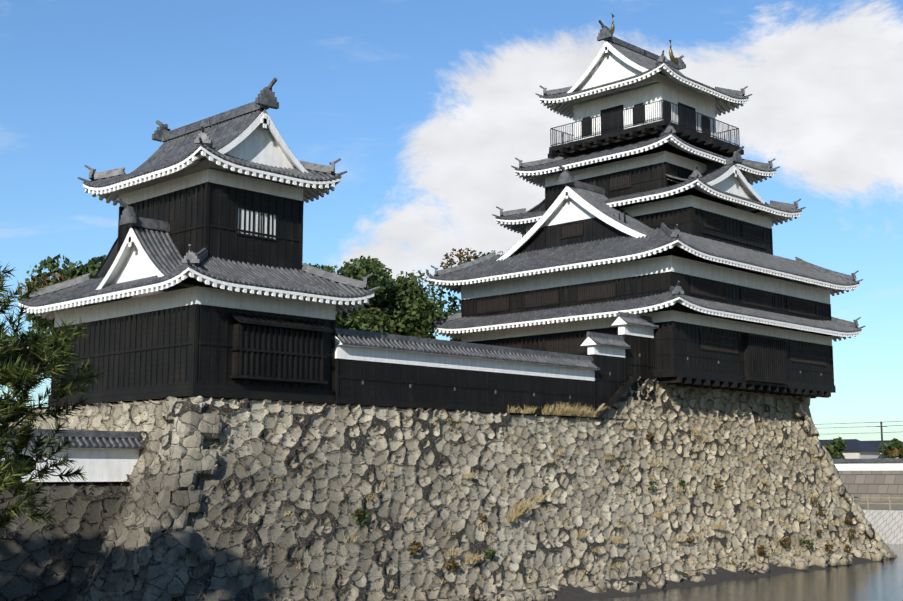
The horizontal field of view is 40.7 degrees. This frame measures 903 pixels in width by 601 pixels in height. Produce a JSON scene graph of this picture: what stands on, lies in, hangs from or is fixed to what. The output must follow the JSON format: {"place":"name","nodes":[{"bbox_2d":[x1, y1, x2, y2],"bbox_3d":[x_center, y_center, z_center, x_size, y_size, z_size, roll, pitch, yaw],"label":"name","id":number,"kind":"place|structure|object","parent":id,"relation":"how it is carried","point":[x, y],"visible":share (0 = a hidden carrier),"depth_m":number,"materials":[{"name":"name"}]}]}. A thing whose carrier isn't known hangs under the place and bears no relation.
{"place":"outdoors","nodes":[
{"label":"outdoors","id":0,"kind":"place"},
{"bbox_2d":[0,261,106,545],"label":"pine tree","id":1,"kind":"object","parent":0,"point":[21,364],"visible":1,"depth_m":11.10,"materials":[{"name":"green plant"}]},
{"bbox_2d":[0,0,902,441],"label":"sky","id":2,"kind":"structure","parent":0,"point":[427,108],"materials":[{"name":"blue"}]},
{"bbox_2d":[415,555,873,600],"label":"shoreline rocks","id":3,"kind":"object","parent":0,"point":[569,593],"depth_m":63.15,"materials":[{"name":"grey stone"}]},
{"bbox_2d":[0,378,873,600],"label":"stone wall","id":4,"kind":"structure","parent":3,"relation":"on","point":[327,464],"depth_m":56.67,"materials":[{"name":"grey stone"}]},
{"bbox_2d":[17,254,105,342],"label":"tree","id":5,"kind":"object","parent":4,"relation":"on","point":[60,275],"visible":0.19,"depth_m":70.19,"materials":[{"name":"green plant"}]},
{"bbox_2d":[1,428,143,481],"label":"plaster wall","id":6,"kind":"structure","parent":4,"relation":"on","point":[105,456],"depth_m":49.50,"materials":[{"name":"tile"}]},
{"bbox_2d":[13,77,379,407],"bbox_3d":[-12.432,-2.268,58.666,15.131,14.692,10.631,-8,-11,44],"label":"turret","id":7,"kind":"object","parent":4,"relation":"on","point":[202,282],"visible":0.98,"depth_m":54.71,"materials":[{"name":"wood"}]},
{"bbox_2d":[302,263,383,332],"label":"tree","id":8,"kind":"object","parent":4,"relation":"on","point":[342,322],"visible":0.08,"depth_m":74.27,"materials":[{"name":"green plant"}]},
{"bbox_2d":[327,255,410,335],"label":"tree","id":9,"kind":"object","parent":4,"relation":"on","point":[360,268],"visible":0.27,"depth_m":83.90,"materials":[{"name":"green plant"}]},
{"bbox_2d":[340,262,443,337],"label":"tree","id":10,"kind":"object","parent":4,"relation":"on","point":[411,275],"visible":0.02,"depth_m":96.08,"materials":[{"name":"green plant"}]},
{"bbox_2d":[376,276,460,338],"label":"tree","id":11,"kind":"object","parent":4,"relation":"on","point":[420,307],"visible":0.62,"depth_m":85.85,"materials":[{"name":"green plant"}]},
{"bbox_2d":[440,247,502,341],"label":"tree","id":12,"kind":"object","parent":4,"relation":"on","point":[460,257],"visible":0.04,"depth_m":106.25,"materials":[{"name":"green plant"}]},
{"bbox_2d":[334,312,658,417],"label":"connecting wall","id":13,"kind":"structure","parent":4,"relation":"on","point":[386,370],"depth_m":63.46,"materials":[{"name":"wood"}]},
{"bbox_2d":[270,394,850,592],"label":"dry grass tufts","id":14,"kind":"object","parent":4,"relation":"on","point":[567,410],"visible":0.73,"depth_m":66.60,"materials":[{"name":"brown plant"}]},
{"bbox_2d":[352,432,855,571],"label":"wall shrubs","id":15,"kind":"object","parent":4,"relation":"on","point":[360,513],"depth_m":70.35,"materials":[{"name":"green plant"}]},
{"bbox_2d":[426,13,865,418],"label":"keep","id":16,"kind":"structure","parent":4,"relation":"on","point":[659,211],"depth_m":82.64,"materials":[{"name":"wood"}]},
{"bbox_2d":[118,396,897,600],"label":"corner stones","id":17,"kind":"object","parent":3,"relation":"on","point":[179,497],"visible":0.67,"depth_m":47.48,"materials":[{"name":"grey stone"}]},
{"bbox_2d":[394,548,894,600],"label":"foot boulders","id":18,"kind":"object","parent":3,"relation":"on","point":[656,580],"visible":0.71,"depth_m":63.93,"materials":[{"name":"stone"}]},
{"bbox_2d":[591,543,902,600],"bbox_3d":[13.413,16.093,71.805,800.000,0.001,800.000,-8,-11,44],"label":"moat water","id":19,"kind":"structure","parent":0,"point":[882,580],"depth_m":62.96,"materials":[{"name":"grey liquid"}]},
{"bbox_2d":[819,439,902,458],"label":"distant houses","id":20,"kind":"structure","parent":0,"point":[856,449],"depth_m":261.88,"materials":[{"name":"grey"}]},
{"bbox_2d":[832,458,902,470],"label":"white wall","id":21,"kind":"structure","parent":0,"point":[879,464],"depth_m":142.83,"materials":[{"name":"paint"}]},
{"bbox_2d":[839,470,902,543],"bbox_3d":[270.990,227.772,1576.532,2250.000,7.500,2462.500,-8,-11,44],"label":"embankment","id":22,"kind":"structure","parent":0,"point":[885,522],"depth_m":138.74,"materials":[{"name":"concrete"}]},
{"bbox_2d":[823,437,846,458],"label":"tree","id":23,"kind":"object","parent":22,"relation":"on","point":[835,446],"visible":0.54,"depth_m":253.87,"materials":[{"name":"green plant"}]},
{"bbox_2d":[814,421,902,457],"bbox_3d":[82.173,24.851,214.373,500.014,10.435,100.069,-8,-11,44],"label":"utility pole","id":24,"kind":"object","parent":22,"relation":"on","point":[881,426],"visible":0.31,"depth_m":208.80,"materials":[{"name":"black metal"}]},
{"bbox_2d":[854,495,902,509],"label":"bank fence","id":25,"kind":"object","parent":22,"relation":"on","point":[868,503],"visible":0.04,"depth_m":106.54,"materials":[{"name":"brown wood"}]},
{"bbox_2d":[877,438,902,457],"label":"tree","id":26,"kind":"object","parent":22,"relation":"on","point":[893,447],"visible":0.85,"depth_m":236.39,"materials":[{"name":"green plant"}]}
]}

